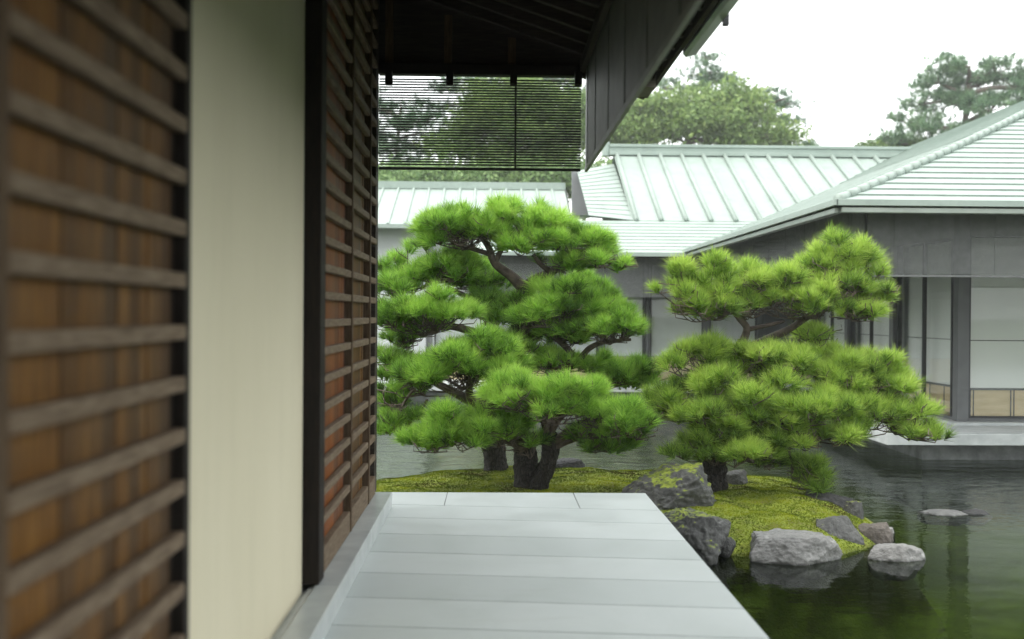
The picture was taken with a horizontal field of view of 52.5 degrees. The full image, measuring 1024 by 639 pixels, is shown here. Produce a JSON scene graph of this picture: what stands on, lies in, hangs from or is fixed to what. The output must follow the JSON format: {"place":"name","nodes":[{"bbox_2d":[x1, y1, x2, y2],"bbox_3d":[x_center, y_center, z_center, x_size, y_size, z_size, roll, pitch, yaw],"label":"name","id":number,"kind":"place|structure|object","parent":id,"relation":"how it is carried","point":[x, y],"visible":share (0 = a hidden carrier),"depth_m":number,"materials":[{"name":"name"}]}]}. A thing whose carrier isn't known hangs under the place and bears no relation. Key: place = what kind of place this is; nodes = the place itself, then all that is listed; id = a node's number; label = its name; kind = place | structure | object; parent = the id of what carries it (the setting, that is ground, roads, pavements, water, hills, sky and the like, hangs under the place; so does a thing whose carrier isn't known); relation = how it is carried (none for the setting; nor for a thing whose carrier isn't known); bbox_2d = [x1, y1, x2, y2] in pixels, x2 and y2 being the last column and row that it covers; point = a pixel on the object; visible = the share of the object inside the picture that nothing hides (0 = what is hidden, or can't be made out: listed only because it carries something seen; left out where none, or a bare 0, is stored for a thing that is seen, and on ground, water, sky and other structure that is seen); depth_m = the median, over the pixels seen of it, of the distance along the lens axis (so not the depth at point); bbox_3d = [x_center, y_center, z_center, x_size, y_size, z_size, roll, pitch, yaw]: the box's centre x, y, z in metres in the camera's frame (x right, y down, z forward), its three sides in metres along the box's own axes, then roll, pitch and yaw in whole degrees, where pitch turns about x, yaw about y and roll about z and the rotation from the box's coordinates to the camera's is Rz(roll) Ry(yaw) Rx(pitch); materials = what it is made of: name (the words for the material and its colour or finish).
{"place":"outdoors","nodes":[
{"label":"outdoors","id":0,"kind":"place"},
{"bbox_2d":[376,466,874,556],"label":"island","id":1,"kind":"structure","parent":0,"point":[746,545],"depth_m":9.44,"materials":[{"name":"green plant"}]},
{"bbox_2d":[377,190,677,470],"bbox_3d":[0.065,0.176,10.751,3.499,3.145,2.103,0,0,-1],"label":"pine tree","id":2,"kind":"object","parent":1,"relation":"on","point":[581,308],"visible":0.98,"depth_m":10.56,"materials":[{"name":"green plant"}]},
{"bbox_2d":[390,360,669,489],"bbox_3d":[0.121,1.084,9.805,2.728,1.447,1.173,0,0,11],"label":"pine tree","id":3,"kind":"object","parent":1,"relation":"on","point":[609,424],"visible":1,"depth_m":9.62,"materials":[{"name":"green plant"}]},
{"bbox_2d":[556,458,584,467],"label":"boulder","id":4,"kind":"object","parent":1,"relation":"on","point":[569,462],"visible":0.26,"depth_m":11.55,"materials":[{"name":"stone"}]},
{"bbox_2d":[376,466,874,555],"bbox_3d":[0.699,1.723,9.828,5.028,0.276,4.024,0,0,-1],"label":"moss","id":5,"kind":"object","parent":1,"relation":"on","point":[625,481],"visible":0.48,"depth_m":9.96,"materials":[{"name":"green plant"}]},
{"bbox_2d":[621,462,716,509],"bbox_3d":[1.456,1.669,9.323,0.787,0.770,0.751,0,0,-31],"label":"boulder","id":6,"kind":"object","parent":1,"relation":"on","point":[669,486],"visible":0.49,"depth_m":9.09,"materials":[{"name":"stone"}]},
{"bbox_2d":[664,507,730,564],"bbox_3d":[1.437,1.769,8.090,0.546,0.578,0.492,0,0,-1],"label":"boulder","id":7,"kind":"object","parent":1,"relation":"on","point":[704,535],"visible":0.48,"depth_m":7.91,"materials":[{"name":"stone"}]},
{"bbox_2d":[719,537,735,557],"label":"boulder","id":8,"kind":"object","parent":1,"relation":"on","point":[728,548],"visible":0.59,"depth_m":8.10,"materials":[{"name":"stone"}]},
{"bbox_2d":[727,469,747,484],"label":"boulder","id":9,"kind":"object","parent":1,"relation":"on","point":[735,477],"visible":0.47,"depth_m":10.49,"materials":[{"name":"grey stone"}]},
{"bbox_2d":[749,528,842,565],"bbox_3d":[2.210,1.867,8.106,0.769,0.407,0.477,0,0,-1],"label":"boulder","id":10,"kind":"object","parent":1,"relation":"on","point":[780,546],"visible":0.68,"depth_m":7.95,"materials":[{"name":"stone"}]},
{"bbox_2d":[636,218,957,497],"bbox_3d":[2.657,0.345,9.829,2.938,2.707,1.358,0,0,-1],"label":"pine tree","id":11,"kind":"object","parent":1,"relation":"on","point":[728,411],"visible":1,"depth_m":9.71,"materials":[{"name":"green plant"}]},
{"bbox_2d":[805,489,854,507],"bbox_3d":[2.908,1.804,9.669,0.551,0.427,0.386,0,0,-1],"label":"boulder","id":12,"kind":"object","parent":1,"relation":"on","point":[838,500],"visible":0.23,"depth_m":9.56,"materials":[{"name":"stone"}]},
{"bbox_2d":[816,515,864,544],"bbox_3d":[2.694,1.857,8.565,0.408,0.487,0.327,0,0,-1],"label":"boulder","id":13,"kind":"object","parent":1,"relation":"on","point":[841,527],"visible":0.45,"depth_m":8.49,"materials":[{"name":"grey stone"}]},
{"bbox_2d":[843,500,863,518],"bbox_3d":[3.097,1.781,9.366,0.215,0.304,0.150,0,0,-20],"label":"boulder","id":14,"kind":"object","parent":1,"relation":"on","point":[854,508],"visible":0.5,"depth_m":9.32,"materials":[{"name":"stone"}]},
{"bbox_2d":[858,522,893,543],"bbox_3d":[3.035,1.905,8.752,0.344,0.397,0.283,1,0,19],"label":"boulder","id":15,"kind":"object","parent":1,"relation":"on","point":[879,533],"visible":0.34,"depth_m":8.65,"materials":[{"name":"grey stone"}]},
{"bbox_2d":[376,401,1023,638],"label":"water","id":16,"kind":"structure","parent":0,"point":[964,579],"depth_m":8.21,"materials":[{"name":"green liquid"}]},
{"bbox_2d":[867,543,925,561],"bbox_3d":[3.004,1.899,8.121,0.477,0.301,0.239,0,0,-1],"label":"boulder","id":17,"kind":"object","parent":16,"relation":"in","point":[894,552],"visible":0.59,"depth_m":8.05,"materials":[{"name":"stone"}]},
{"bbox_2d":[919,509,967,515],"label":"boulder","id":18,"kind":"object","parent":16,"relation":"in","point":[942,512],"visible":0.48,"depth_m":9.95,"materials":[{"name":"stone"}]},
{"bbox_2d":[961,508,989,514],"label":"boulder","id":19,"kind":"object","parent":16,"relation":"in","point":[975,511],"visible":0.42,"depth_m":9.97,"materials":[{"name":"stone"}]},
{"bbox_2d":[378,0,1023,219],"label":"sky","id":20,"kind":"structure","parent":0,"point":[852,56],"materials":[{"name":"white"}]},
{"bbox_3d":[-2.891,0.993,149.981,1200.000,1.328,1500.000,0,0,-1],"label":"ground","id":21,"kind":"structure","parent":0,"visible":0},
{"bbox_2d":[378,85,456,170],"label":"pine tree","id":22,"kind":"object","parent":21,"relation":"on","point":[406,131],"visible":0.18,"depth_m":44.54,"materials":[{"name":"green plant"}]},
{"bbox_2d":[378,154,462,181],"bbox_3d":[-4.414,-2.564,39.769,4.440,7.613,4.317,1,0,28],"label":"broadleaf tree","id":23,"kind":"object","parent":21,"relation":"on","point":[404,175],"visible":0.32,"depth_m":39.16,"materials":[{"name":"green plant"}]},
{"bbox_2d":[415,152,511,181],"bbox_3d":[-2.003,-2.656,40.686,4.733,7.821,4.011,0,0,-1],"label":"broadleaf tree","id":24,"kind":"object","parent":21,"relation":"on","point":[466,175],"visible":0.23,"depth_m":39.88,"materials":[{"name":"green plant"}]},
{"bbox_2d":[377,181,570,379],"bbox_3d":[-6.529,-0.666,28.454,16.029,6.292,6.045,0,0,-1],"label":"annex","id":25,"kind":"object","parent":21,"relation":"on","point":[400,203],"visible":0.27,"depth_m":27.66,"materials":[{"name":"grey metal"}]},
{"bbox_2d":[398,77,585,112],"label":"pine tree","id":26,"kind":"object","parent":21,"relation":"on","point":[473,86],"visible":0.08,"depth_m":46.47,"materials":[{"name":"green plant"}]},
{"bbox_2d":[412,77,624,180],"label":"broadleaf tree","id":27,"kind":"object","parent":21,"relation":"on","point":[583,114],"visible":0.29,"depth_m":41.10,"materials":[{"name":"green plant"}]},
{"bbox_2d":[471,153,574,191],"bbox_3d":[0.630,-2.659,40.334,4.063,7.869,4.443,0,0,-44],"label":"broadleaf tree","id":28,"kind":"object","parent":21,"relation":"on","point":[530,176],"visible":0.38,"depth_m":39.81,"materials":[{"name":"green plant"}]},
{"bbox_2d":[536,155,612,219],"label":"broadleaf tree","id":29,"kind":"object","parent":21,"relation":"on","point":[595,164],"visible":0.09,"depth_m":40.31,"materials":[{"name":"green plant"}]},
{"bbox_2d":[377,142,1010,400],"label":"central hall","id":30,"kind":"structure","parent":21,"relation":"on","point":[655,200],"depth_m":24.41,"materials":[{"name":"grey metal"}]},
{"bbox_2d":[434,269,485,378],"bbox_3d":[-1.124,0.040,23.033,1.185,2.580,0.140,0,0,-1],"label":"window","id":31,"kind":"structure","parent":30,"relation":"in","point":[439,336],"depth_m":23.08,"materials":[{"name":"white glass"}]},
{"bbox_2d":[496,265,547,377],"bbox_3d":[0.203,0.050,23.059,1.188,2.580,0.140,0,0,-1],"label":"window","id":32,"kind":"structure","parent":30,"relation":"in","point":[503,326],"depth_m":23.11,"materials":[{"name":"white glass"}]},
{"bbox_2d":[554,272,596,377],"bbox_3d":[1.416,0.058,23.082,0.960,2.580,0.140,0,0,-1],"label":"window","id":33,"kind":"structure","parent":30,"relation":"in","point":[581,347],"depth_m":23.14,"materials":[{"name":"white glass"}]},
{"bbox_2d":[458,257,702,296],"bbox_3d":[1.440,-0.889,21.626,5.100,0.824,0.024,0,0,-1],"label":"hall blind","id":34,"kind":"object","parent":30,"relation":"attached to","point":[530,264],"visible":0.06,"depth_m":21.64,"materials":[{"name":"grey wood"}]},
{"bbox_2d":[603,266,643,358],"bbox_3d":[2.481,0.065,23.103,0.891,2.580,0.140,0,0,-1],"label":"window","id":35,"kind":"structure","parent":30,"relation":"in","point":[636,343],"depth_m":23.16,"materials":[{"name":"white glass"}]},
{"bbox_2d":[649,265,703,379],"bbox_3d":[3.655,0.073,23.125,1.178,2.580,0.140,0,0,-1],"label":"window","id":36,"kind":"structure","parent":30,"relation":"in","point":[666,327],"depth_m":23.17,"materials":[{"name":"white glass"}]},
{"bbox_2d":[710,265,756,379],"bbox_3d":[4.912,0.082,23.149,1.056,2.580,0.140,0,0,-1],"label":"window","id":37,"kind":"structure","parent":30,"relation":"in","point":[732,327],"depth_m":23.20,"materials":[{"name":"white glass"}]},
{"bbox_2d":[652,49,751,143],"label":"conifer tree","id":38,"kind":"object","parent":21,"relation":"on","point":[708,76],"visible":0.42,"depth_m":46.46,"materials":[{"name":"green plant"}]},
{"bbox_2d":[600,69,823,159],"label":"broadleaf tree","id":39,"kind":"object","parent":21,"relation":"on","point":[730,113],"visible":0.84,"depth_m":43.09,"materials":[{"name":"green plant"}]},
{"bbox_2d":[750,83,820,145],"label":"tree","id":40,"kind":"object","parent":21,"relation":"on","point":[785,102],"visible":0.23,"depth_m":45.78,"materials":[{"name":"green plant"}]},
{"bbox_2d":[682,101,1023,459],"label":"pavilion","id":41,"kind":"structure","parent":21,"relation":"on","point":[961,339],"depth_m":14.62,"materials":[{"name":"grey metal"}]},
{"bbox_2d":[710,213,864,282],"bbox_3d":[4.116,-0.971,16.731,0.024,0.868,8.690,0,0,-1],"label":"pavilion side blind","id":42,"kind":"object","parent":41,"relation":"hanging from","point":[749,249],"visible":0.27,"depth_m":15.48,"materials":[{"name":"grey wood"}]},
{"bbox_2d":[792,283,822,381],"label":"window","id":43,"kind":"structure","parent":41,"relation":"in","point":[793,321],"depth_m":22.13,"materials":[{"name":"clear glass"}]},
{"bbox_2d":[816,311,857,382],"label":"window","id":44,"kind":"structure","parent":41,"relation":"in","point":[840,334],"depth_m":20.04,"materials":[{"name":"white glass"}]},
{"bbox_2d":[850,255,904,395],"bbox_3d":[6.292,0.095,17.950,0.208,2.523,1.950,0,0,-1],"label":"window","id":45,"kind":"structure","parent":41,"relation":"in","point":[876,332],"depth_m":17.96,"materials":[{"name":"white glass"}]},
{"bbox_2d":[896,239,953,415],"bbox_3d":[6.334,0.109,15.760,0.208,2.523,2.030,0,0,-1],"label":"window","id":46,"kind":"structure","parent":41,"relation":"in","point":[930,299],"depth_m":15.75,"materials":[{"name":"white glass"}]},
{"bbox_2d":[867,206,1023,277],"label":"pavilion front blind","id":47,"kind":"object","parent":41,"relation":"hanging from","point":[924,225],"visible":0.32,"depth_m":12.37,"materials":[{"name":"grey wood"}]},
{"bbox_2d":[968,237,1023,417],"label":"window","id":48,"kind":"structure","parent":41,"relation":"in","point":[996,305],"depth_m":14.63,"materials":[{"name":"white glass"}]},
{"bbox_2d":[853,135,928,146],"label":"tree","id":49,"kind":"object","parent":21,"relation":"on","point":[874,143],"visible":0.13,"depth_m":42.41,"materials":[{"name":"green plant"}]},
{"bbox_2d":[866,47,1023,146],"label":"pine tree","id":50,"kind":"object","parent":21,"relation":"on","point":[956,92],"visible":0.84,"depth_m":42.04,"materials":[{"name":"green plant"}]},
{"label":"foundation","id":51,"kind":"structure","parent":0,"visible":0},
{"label":"deck base","id":52,"kind":"structure","parent":51,"relation":"on","visible":0},
{"bbox_2d":[302,492,768,638],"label":"deck","id":53,"kind":"structure","parent":52,"relation":"on","point":[471,565],"depth_m":5.92,"materials":[{"name":"wood"}]},
{"bbox_2d":[281,492,391,638],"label":"kerb","id":54,"kind":"structure","parent":53,"relation":"on","point":[315,615],"depth_m":5.48,"materials":[{"name":"grey stone"}]},
{"bbox_2d":[0,0,738,638],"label":"corridor house","id":55,"kind":"structure","parent":53,"relation":"on","point":[188,318],"depth_m":3.34,"materials":[{"name":"beige paint"}]},
{"bbox_2d":[379,78,580,171],"bbox_3d":[-0.246,-1.510,8.030,1.560,0.716,0.029,0,0,-1],"label":"end blind","id":56,"kind":"object","parent":55,"relation":"attached to","point":[515,118],"visible":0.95,"depth_m":8.03,"materials":[{"name":"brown wood"}]},
{"bbox_2d":[585,0,702,171],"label":"side blind","id":57,"kind":"object","parent":55,"relation":"attached to","point":[637,39],"visible":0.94,"depth_m":5.68,"materials":[{"name":"wood"}]}
]}

